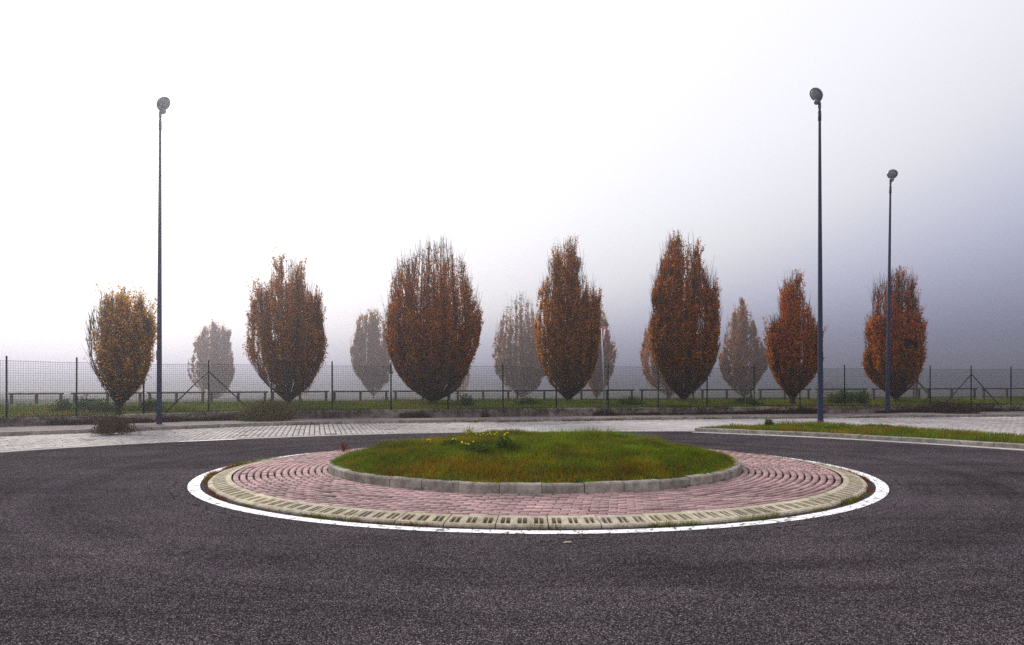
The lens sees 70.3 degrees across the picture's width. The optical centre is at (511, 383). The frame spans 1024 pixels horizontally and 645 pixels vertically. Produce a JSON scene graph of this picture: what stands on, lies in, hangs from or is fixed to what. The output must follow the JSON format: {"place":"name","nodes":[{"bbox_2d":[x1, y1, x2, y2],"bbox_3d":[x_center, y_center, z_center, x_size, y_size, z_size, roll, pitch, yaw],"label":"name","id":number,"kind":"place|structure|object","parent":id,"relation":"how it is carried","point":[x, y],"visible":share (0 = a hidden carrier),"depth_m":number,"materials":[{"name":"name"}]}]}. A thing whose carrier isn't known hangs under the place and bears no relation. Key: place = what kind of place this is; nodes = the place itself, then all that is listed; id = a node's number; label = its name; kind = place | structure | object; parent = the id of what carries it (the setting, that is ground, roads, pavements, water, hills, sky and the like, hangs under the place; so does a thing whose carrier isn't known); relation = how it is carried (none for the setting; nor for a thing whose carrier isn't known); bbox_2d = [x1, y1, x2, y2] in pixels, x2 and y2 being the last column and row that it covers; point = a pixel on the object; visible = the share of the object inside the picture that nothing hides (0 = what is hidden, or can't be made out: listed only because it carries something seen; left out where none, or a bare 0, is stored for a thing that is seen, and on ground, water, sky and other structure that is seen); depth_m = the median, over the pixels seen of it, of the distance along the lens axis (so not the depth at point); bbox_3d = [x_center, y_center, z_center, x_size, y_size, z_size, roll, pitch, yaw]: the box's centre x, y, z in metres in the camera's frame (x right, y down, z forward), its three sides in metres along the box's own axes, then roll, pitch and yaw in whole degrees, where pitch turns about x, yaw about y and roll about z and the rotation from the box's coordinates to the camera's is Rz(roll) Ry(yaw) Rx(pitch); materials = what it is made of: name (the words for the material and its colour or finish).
{"place":"outdoors","nodes":[
{"label":"outdoors","id":0,"kind":"place"},
{"bbox_2d":[213,424,393,436],"bbox_3d":[2.790,1.396,21.331,58.568,0.001,13.792,0,0,-23],"label":"paver bed","id":1,"kind":"object","parent":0,"point":[309,430],"visible":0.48,"depth_m":21.81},
{"bbox_2d":[0,412,1023,644],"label":"road","id":2,"kind":"structure","parent":0,"point":[135,544],"depth_m":5.55,"materials":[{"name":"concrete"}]},
{"bbox_2d":[178,439,233,441],"bbox_3d":[-7.436,1.381,17.787,1.342,0.003,0.151,0,0,-36],"label":"road marking","id":3,"kind":"object","parent":2,"relation":"on","point":[205,440],"visible":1,"depth_m":17.74,"materials":[{"name":"paint"}]},
{"bbox_2d":[203,456,279,478],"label":"edge weeds","id":4,"kind":"object","parent":2,"relation":"on","point":[215,473],"visible":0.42,"depth_m":12.00,"materials":[{"name":"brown plant"}]},
{"bbox_2d":[0,431,694,452],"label":"edging","id":5,"kind":"object","parent":2,"relation":"on","point":[275,437],"visible":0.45,"depth_m":18.65,"materials":[{"name":"concrete"}]},
{"bbox_2d":[0,405,1023,426],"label":"wall","id":6,"kind":"structure","parent":2,"relation":"on","point":[498,412],"depth_m":28.30,"materials":[{"name":"concrete"}]},
{"bbox_2d":[0,356,1023,417],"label":"wire fence","id":7,"kind":"object","parent":6,"relation":"on","point":[1015,386],"visible":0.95,"depth_m":28.55,"materials":[{"name":"grey metal"}]},
{"bbox_2d":[0,403,1023,424],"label":"wall creepers","id":8,"kind":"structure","parent":6,"relation":"on","point":[619,407],"depth_m":28.86,"materials":[{"name":"green plant"}]},
{"bbox_2d":[0,414,1023,435],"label":"kerb","id":9,"kind":"structure","parent":2,"relation":"on","point":[49,432],"depth_m":26.02,"materials":[{"name":"concrete"}]},
{"bbox_2d":[328,453,741,495],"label":"island kerb","id":10,"kind":"structure","parent":2,"relation":"on","point":[518,488],"depth_m":8.96,"materials":[{"name":"concrete"}]},
{"bbox_2d":[327,447,739,484],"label":"kerb edge grass","id":11,"kind":"structure","parent":10,"relation":"on","point":[337,463],"depth_m":9.19,"materials":[{"name":"green plant"}]},
{"bbox_2d":[440,438,458,445],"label":"flowering weed","id":12,"kind":"object","parent":11,"relation":"on","point":[450,441],"visible":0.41,"depth_m":11.40,"materials":[{"name":"green plant"}]},
{"bbox_2d":[461,419,476,434],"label":"flowering weed","id":13,"kind":"object","parent":11,"relation":"on","point":[468,429],"visible":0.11,"depth_m":15.04,"materials":[{"name":"green plant"}]},
{"bbox_2d":[456,441,490,452],"bbox_3d":[-0.552,0.925,10.670,0.541,0.209,0.541,0,0,0],"label":"flowering weed","id":14,"kind":"object","parent":11,"relation":"on","point":[473,445],"visible":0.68,"depth_m":10.59,"materials":[{"name":"green plant"}]},
{"bbox_2d":[472,432,504,439],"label":"flowering weed","id":15,"kind":"object","parent":11,"relation":"on","point":[489,434],"visible":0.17,"depth_m":12.09,"materials":[{"name":"green plant"}]},
{"bbox_2d":[495,432,512,448],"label":"flowering weed","id":16,"kind":"object","parent":11,"relation":"on","point":[502,440],"visible":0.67,"depth_m":10.75,"materials":[{"name":"green plant"}]},
{"bbox_2d":[332,425,739,482],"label":"island grass","id":17,"kind":"structure","parent":11,"relation":"on","point":[612,448],"depth_m":10.22,"materials":[{"name":"green plant"}]},
{"bbox_2d":[430,424,665,441],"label":"tall grass","id":18,"kind":"structure","parent":11,"relation":"on","point":[581,431],"depth_m":13.40,"materials":[{"name":"green plant"}]},
{"bbox_2d":[655,463,677,469],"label":"leafy weed","id":19,"kind":"object","parent":11,"relation":"on","point":[668,466],"visible":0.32,"depth_m":9.73,"materials":[{"name":"green plant"}]},
{"bbox_2d":[208,447,867,528],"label":"mountable kerb","id":20,"kind":"structure","parent":2,"relation":"on","point":[222,483],"depth_m":7.57,"materials":[{"name":"beige concrete"}]},
{"bbox_2d":[188,452,888,533],"bbox_3d":[0.353,1.396,11.976,10.396,0.001,10.402,0,0,0],"label":"road marking","id":21,"kind":"object","parent":2,"relation":"on","point":[880,492],"visible":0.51,"depth_m":7.44,"materials":[{"name":"paint"}]},
{"bbox_2d":[691,432,1023,450],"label":"gutter","id":22,"kind":"object","parent":2,"relation":"on","point":[869,440],"visible":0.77,"depth_m":17.88,"materials":[{"name":"concrete"}]},
{"bbox_2d":[695,428,1023,448],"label":"splitter kerb","id":23,"kind":"structure","parent":2,"relation":"on","point":[927,440],"depth_m":18.16,"materials":[{"name":"concrete"}]},
{"bbox_2d":[0,417,1023,450],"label":"paving","id":24,"kind":"structure","parent":0,"point":[998,425],"depth_m":21.95,"materials":[{"name":"grey concrete"}]},
{"bbox_2d":[83,414,142,434],"bbox_3d":[-10.751,1.067,19.688,1.328,0.604,1.308,0,0,29],"label":"dry bush","id":25,"kind":"object","parent":24,"relation":"on","point":[107,426],"visible":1,"depth_m":19.49,"materials":[{"name":"brown plant"}]},
{"bbox_2d":[40,416,924,434],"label":"kerb weeds","id":26,"kind":"object","parent":24,"relation":"on","point":[606,420],"visible":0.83,"depth_m":27.18,"materials":[{"name":"green plant"}]},
{"bbox_2d":[0,416,1023,448],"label":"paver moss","id":27,"kind":"object","parent":24,"relation":"on","point":[460,422],"visible":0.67,"depth_m":22.37,"materials":[{"name":"green plant"}]},
{"bbox_2d":[666,419,751,420],"bbox_3d":[8.781,1.371,28.113,6.195,0.003,0.318,0,0,-12],"label":"road marking","id":28,"kind":"object","parent":24,"relation":"on","point":[731,419],"visible":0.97,"depth_m":28.03,"materials":[{"name":"paint"}]},
{"bbox_2d":[0,411,1023,431],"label":"pavement","id":29,"kind":"structure","parent":0,"point":[70,427],"depth_m":26.99,"materials":[{"name":"concrete"}]},
{"bbox_2d":[156,96,169,423],"bbox_3d":[-11.113,-3.907,23.188,0.409,10.418,0.535,0,0,-26],"label":"street lamp","id":30,"kind":"object","parent":29,"relation":"on","point":[163,104],"visible":0.99,"depth_m":23.25,"materials":[{"name":"grey metal"}]},
{"bbox_2d":[156,350,159,359],"bbox_3d":[-11.302,-0.918,23.234,0.100,0.300,0.046,0,0,0],"label":"access door","id":31,"kind":"structure","parent":30,"relation":"in","point":[157,351],"depth_m":23.21,"materials":[{"name":"grey paint"}]},
{"bbox_2d":[231,395,299,421],"bbox_3d":[-8.776,0.857,25.879,2.698,0.954,2.656,0,0,0],"label":"broom bush","id":32,"kind":"object","parent":29,"relation":"on","point":[269,411],"visible":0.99,"depth_m":25.45,"materials":[{"name":"green plant"}]},
{"bbox_2d":[45,406,1023,424],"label":"dry creepers","id":33,"kind":"object","parent":29,"relation":"on","point":[224,417],"visible":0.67,"depth_m":29.39,"materials":[{"name":"brown plant"}]},
{"bbox_2d":[600,326,606,415],"bbox_3d":[3.677,-0.489,29.221,0.158,3.584,0.891,0,0,0],"label":"yield sign","id":34,"kind":"object","parent":29,"relation":"on","point":[603,331],"visible":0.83,"depth_m":29.22,"materials":[{"name":"metal"}]},
{"bbox_2d":[885,169,897,412],"bbox_3d":[16.681,-4.050,31.979,0.505,10.704,0.321,0,0,33],"label":"street lamp","id":35,"kind":"object","parent":29,"relation":"on","point":[892,174],"visible":1,"depth_m":32.05,"materials":[{"name":"grey metal"}]},
{"bbox_2d":[911,399,989,413],"bbox_3d":[19.254,0.990,32.211,3.164,0.692,3.322,0,0,0],"label":"dry bush","id":36,"kind":"object","parent":29,"relation":"on","point":[943,407],"visible":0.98,"depth_m":31.85,"materials":[{"name":"brown plant"}]},
{"bbox_2d":[0,0,1023,390],"label":"sky","id":37,"kind":"structure","parent":0,"point":[338,135],"materials":[{"name":"white"}]},
{"bbox_2d":[1,396,1023,417],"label":"verge ground","id":38,"kind":"structure","parent":0,"point":[127,402],"depth_m":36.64,"materials":[{"name":"green plant"}]},
{"bbox_2d":[8,393,63,403],"bbox_3d":[-24.091,0.820,36.843,2.506,0.743,0.128,0,0,-12],"label":"timber rail","id":39,"kind":"object","parent":38,"relation":"on","point":[35,394],"visible":0.46,"depth_m":36.79,"materials":[{"name":"wood"}]},
{"bbox_2d":[46,395,78,412],"bbox_3d":[-15.411,0.745,24.988,1.055,0.706,1.008,0,0,39],"label":"bramble","id":40,"kind":"object","parent":38,"relation":"on","point":[65,406],"visible":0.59,"depth_m":24.96,"materials":[{"name":"green plant"}]},
{"bbox_2d":[71,394,133,411],"bbox_3d":[-14.546,0.697,25.648,1.835,0.797,2.336,0,0,0],"label":"bramble","id":41,"kind":"object","parent":38,"relation":"on","point":[96,405],"visible":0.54,"depth_m":25.30,"materials":[{"name":"green plant"}]},
{"bbox_2d":[70,392,142,402],"bbox_3d":[-20.844,0.809,37.504,3.452,0.765,0.128,0,0,-11],"label":"timber rail","id":42,"kind":"object","parent":38,"relation":"on","point":[107,397],"visible":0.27,"depth_m":37.42,"materials":[{"name":"wood"}]},
{"bbox_2d":[83,281,156,414],"bbox_3d":[-12.807,-1.123,24.135,2.454,4.485,2.381,0,0,0],"label":"hornbeam tree","id":43,"kind":"object","parent":38,"relation":"on","point":[127,335],"visible":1,"depth_m":23.72,"materials":[{"name":"brown plant"}]},
{"bbox_2d":[124,398,166,411],"bbox_3d":[-13.194,0.785,26.290,1.504,0.611,1.278,0,0,0],"label":"bramble","id":44,"kind":"object","parent":38,"relation":"on","point":[149,404],"visible":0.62,"depth_m":26.08,"materials":[{"name":"green plant"}]},
{"bbox_2d":[146,392,205,402],"bbox_3d":[-17.593,0.799,38.143,2.887,0.784,0.127,0,0,-11],"label":"timber rail","id":45,"kind":"object","parent":38,"relation":"on","point":[175,393],"visible":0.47,"depth_m":38.09,"materials":[{"name":"wood"}]},
{"bbox_2d":[210,391,267,402],"bbox_3d":[-14.566,0.790,38.717,3.022,0.803,0.127,0,0,-11],"label":"timber rail","id":46,"kind":"object","parent":38,"relation":"on","point":[211,396],"visible":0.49,"depth_m":38.69,"materials":[{"name":"brown wood"}]},
{"bbox_2d":[242,247,328,405],"bbox_3d":[-10.309,-2.501,32.983,3.791,7.193,3.714,0,0,0],"label":"hornbeam tree","id":47,"kind":"object","parent":38,"relation":"on","point":[298,328],"visible":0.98,"depth_m":32.45,"materials":[{"name":"brown plant"}]},
{"bbox_2d":[270,391,328,401],"bbox_3d":[-11.463,0.783,39.287,3.069,0.817,0.127,0,0,-10],"label":"timber rail","id":48,"kind":"object","parent":38,"relation":"on","point":[273,392],"visible":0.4,"depth_m":39.31,"materials":[{"name":"brown wood"}]},
{"bbox_2d":[331,391,387,401],"bbox_3d":[-8.298,0.778,39.851,3.090,0.826,0.127,0,0,-10],"label":"timber rail","id":49,"kind":"object","parent":38,"relation":"on","point":[334,394],"visible":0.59,"depth_m":39.80,"materials":[{"name":"wood"}]},
{"bbox_2d":[393,390,449,400],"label":"timber rail","id":50,"kind":"object","parent":38,"relation":"on","point":[395,393],"visible":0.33,"depth_m":40.21,"materials":[{"name":"wood"}]},
{"bbox_2d":[383,233,484,404],"bbox_3d":[-3.493,-2.849,33.017,4.720,7.898,4.817,0,0,0],"label":"hornbeam tree","id":51,"kind":"object","parent":38,"relation":"on","point":[439,338],"visible":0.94,"depth_m":31.97,"materials":[{"name":"brown plant"}]},
{"bbox_2d":[457,390,474,405],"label":"bramble","id":52,"kind":"object","parent":38,"relation":"on","point":[465,399],"visible":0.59,"depth_m":31.99,"materials":[{"name":"green plant"}]},
{"bbox_2d":[456,390,510,401],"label":"timber rail","id":53,"kind":"object","parent":38,"relation":"on","point":[507,391],"visible":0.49,"depth_m":40.93,"materials":[{"name":"brown wood"}]},
{"bbox_2d":[512,395,546,404],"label":"bramble","id":54,"kind":"object","parent":38,"relation":"on","point":[534,401],"visible":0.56,"depth_m":33.59,"materials":[{"name":"green plant"}]},
{"bbox_2d":[514,390,571,399],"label":"timber rail","id":55,"kind":"object","parent":38,"relation":"on","point":[534,390],"visible":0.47,"depth_m":41.43,"materials":[{"name":"wood"}]},
{"bbox_2d":[533,235,603,401],"bbox_3d":[2.938,-3.354,37.483,3.663,8.929,3.636,0,0,0],"label":"hornbeam tree","id":56,"kind":"object","parent":38,"relation":"on","point":[574,344],"visible":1,"depth_m":36.77,"materials":[{"name":"brown plant"}]},
{"bbox_2d":[580,389,634,399],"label":"timber rail","id":57,"kind":"object","parent":38,"relation":"on","point":[631,390],"visible":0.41,"depth_m":42.09,"materials":[{"name":"wood"}]},
{"bbox_2d":[617,395,643,404],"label":"bramble","id":58,"kind":"object","parent":38,"relation":"on","point":[632,399],"visible":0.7,"depth_m":34.83,"materials":[{"name":"green plant"}]},
{"bbox_2d":[640,389,693,399],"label":"timber rail","id":59,"kind":"object","parent":38,"relation":"on","point":[667,390],"visible":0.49,"depth_m":42.59,"materials":[{"name":"wood"}]},
{"bbox_2d":[647,228,722,403],"bbox_3d":[8.656,-3.365,36.536,3.846,8.937,3.744,0,0,0],"label":"hornbeam tree","id":60,"kind":"object","parent":38,"relation":"on","point":[674,323],"visible":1,"depth_m":35.61,"materials":[{"name":"brown plant"}]},
{"bbox_2d":[700,389,753,399],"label":"timber rail","id":61,"kind":"object","parent":38,"relation":"on","point":[702,392],"visible":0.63,"depth_m":43.20,"materials":[{"name":"wood"}]},
{"bbox_2d":[731,394,763,404],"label":"bramble","id":62,"kind":"object","parent":38,"relation":"on","point":[748,400],"visible":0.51,"depth_m":33.76,"materials":[{"name":"green plant"}]},
{"bbox_2d":[757,389,811,399],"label":"timber rail","id":63,"kind":"object","parent":38,"relation":"on","point":[784,394],"visible":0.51,"depth_m":43.67,"materials":[{"name":"wood"}]},
{"bbox_2d":[761,268,829,404],"bbox_3d":[13.363,-2.239,34.675,2.580,6.666,2.723,0,0,-34],"label":"hornbeam tree","id":64,"kind":"object","parent":38,"relation":"on","point":[787,334],"visible":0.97,"depth_m":34.15,"materials":[{"name":"brown plant"}]},
{"bbox_2d":[824,386,873,403],"bbox_3d":[16.443,0.564,35.502,2.311,1.052,1.999,0,0,27],"label":"bramble","id":65,"kind":"object","parent":38,"relation":"on","point":[837,399],"visible":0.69,"depth_m":35.30,"materials":[{"name":"green plant"}]},
{"bbox_2d":[861,265,928,401],"bbox_3d":[19.766,-2.508,37.503,3.212,7.260,2.965,0,0,0],"label":"hornbeam tree","id":66,"kind":"object","parent":38,"relation":"on","point":[909,328],"visible":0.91,"depth_m":36.88,"materials":[{"name":"brown plant"}]},
{"bbox_2d":[1,390,1023,400],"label":"field","id":67,"kind":"structure","parent":0,"point":[487,395],"depth_m":176.00,"materials":[{"name":"green plant"}]},
{"bbox_2d":[187,319,234,397],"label":"hornbeam tree","id":68,"kind":"object","parent":67,"relation":"on","point":[219,351],"visible":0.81,"depth_m":118.47,"materials":[{"name":"brown plant"}]},
{"bbox_2d":[350,307,393,398],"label":"hornbeam tree","id":69,"kind":"object","parent":67,"relation":"on","point":[377,356],"visible":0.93,"depth_m":120.22,"materials":[{"name":"brown plant"}]},
{"bbox_2d":[452,371,469,394],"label":"hornbeam tree","id":70,"kind":"object","parent":67,"relation":"on","point":[467,381],"visible":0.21,"depth_m":184.18,"materials":[{"name":"brown plant"}]},
{"bbox_2d":[491,290,544,396],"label":"hornbeam tree","id":71,"kind":"object","parent":67,"relation":"on","point":[525,350],"visible":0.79,"depth_m":119.98,"materials":[{"name":"brown plant"}]},
{"bbox_2d":[587,301,617,398],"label":"hornbeam tree","id":72,"kind":"object","parent":67,"relation":"on","point":[609,353],"visible":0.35,"depth_m":116.25,"materials":[{"name":"brown plant"}]},
{"bbox_2d":[639,317,684,397],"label":"hornbeam tree","id":73,"kind":"object","parent":67,"relation":"on","point":[646,352],"visible":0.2,"depth_m":117.78,"materials":[{"name":"brown plant"}]},
{"bbox_2d":[718,297,768,397],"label":"hornbeam tree","id":74,"kind":"object","parent":67,"relation":"on","point":[740,352],"visible":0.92,"depth_m":112.42,"materials":[{"name":"brown plant"}]},
{"bbox_2d":[812,374,845,398],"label":"dry stalks","id":75,"kind":"object","parent":67,"relation":"on","point":[829,388],"visible":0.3,"depth_m":49.98,"materials":[{"name":"brown plant"}]},
{"bbox_2d":[815,388,867,398],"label":"timber rail","id":76,"kind":"object","parent":67,"relation":"on","point":[864,389],"visible":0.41,"depth_m":44.29,"materials":[{"name":"wood"}]},
{"bbox_2d":[871,388,921,398],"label":"timber rail","id":77,"kind":"object","parent":67,"relation":"on","point":[872,389],"visible":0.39,"depth_m":44.83,"materials":[{"name":"wood"}]},
{"bbox_2d":[913,379,931,396],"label":"braced post","id":78,"kind":"object","parent":67,"relation":"on","point":[915,385],"visible":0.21,"depth_m":61.92,"materials":[{"name":"grey metal"}]},
{"bbox_2d":[925,388,977,398],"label":"timber rail","id":79,"kind":"object","parent":67,"relation":"on","point":[950,391],"visible":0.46,"depth_m":45.28,"materials":[{"name":"brown wood"}]},
{"bbox_2d":[981,388,1023,398],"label":"timber rail","id":80,"kind":"object","parent":67,"relation":"on","point":[1006,394],"visible":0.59,"depth_m":45.74,"materials":[{"name":"wood"}]},
{"bbox_2d":[231,448,842,520],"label":"apron paving","id":81,"kind":"structure","parent":0,"point":[745,488],"depth_m":8.71,"materials":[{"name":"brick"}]},
{"bbox_2d":[335,441,351,451],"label":"dry tuft","id":82,"kind":"object","parent":81,"relation":"on","point":[344,449],"visible":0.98,"depth_m":13.74,"materials":[{"name":"brown plant"}]},
{"bbox_2d":[238,448,822,513],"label":"joint weeds","id":83,"kind":"object","parent":81,"relation":"on","point":[482,495],"visible":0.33,"depth_m":9.13,"materials":[{"name":"green plant"}]},
{"bbox_2d":[201,447,872,528],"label":"apron weeds","id":84,"kind":"object","parent":81,"relation":"on","point":[846,501],"visible":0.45,"depth_m":7.63,"materials":[{"name":"green plant"}]},
{"bbox_2d":[477,418,865,430],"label":"service lane","id":85,"kind":"structure","parent":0,"point":[691,425],"depth_m":24.23,"materials":[{"name":"concrete"}]},
{"bbox_2d":[810,87,823,422],"bbox_3d":[9.992,-4.168,23.747,0.474,10.956,0.494,0,0,0],"label":"street lamp","id":86,"kind":"object","parent":85,"relation":"on","point":[816,94],"visible":0.96,"depth_m":23.84,"materials":[{"name":"grey metal"}]},
{"bbox_2d":[704,426,1022,442],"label":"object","id":87,"kind":"structure","parent":0,"point":[990,439],"depth_m":17.71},
{"bbox_2d":[764,416,774,426],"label":"leafy weed","id":88,"kind":"object","parent":87,"relation":"on","point":[769,421],"visible":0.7,"depth_m":21.97,"materials":[{"name":"green plant"}]},
{"bbox_2d":[811,423,848,430],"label":"leafy weed","id":89,"kind":"object","parent":87,"relation":"on","point":[833,426],"visible":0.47,"depth_m":19.94,"materials":[{"name":"green plant"}]},
{"bbox_2d":[699,419,1023,443],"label":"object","id":90,"kind":"structure","parent":87,"relation":"on","point":[941,433],"depth_m":19.13,"materials":[{"name":"green plant"}]},
{"bbox_2d":[858,421,896,428],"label":"leafy weed","id":91,"kind":"object","parent":87,"relation":"on","point":[882,425],"visible":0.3,"depth_m":21.09,"materials":[{"name":"green plant"}]}
]}

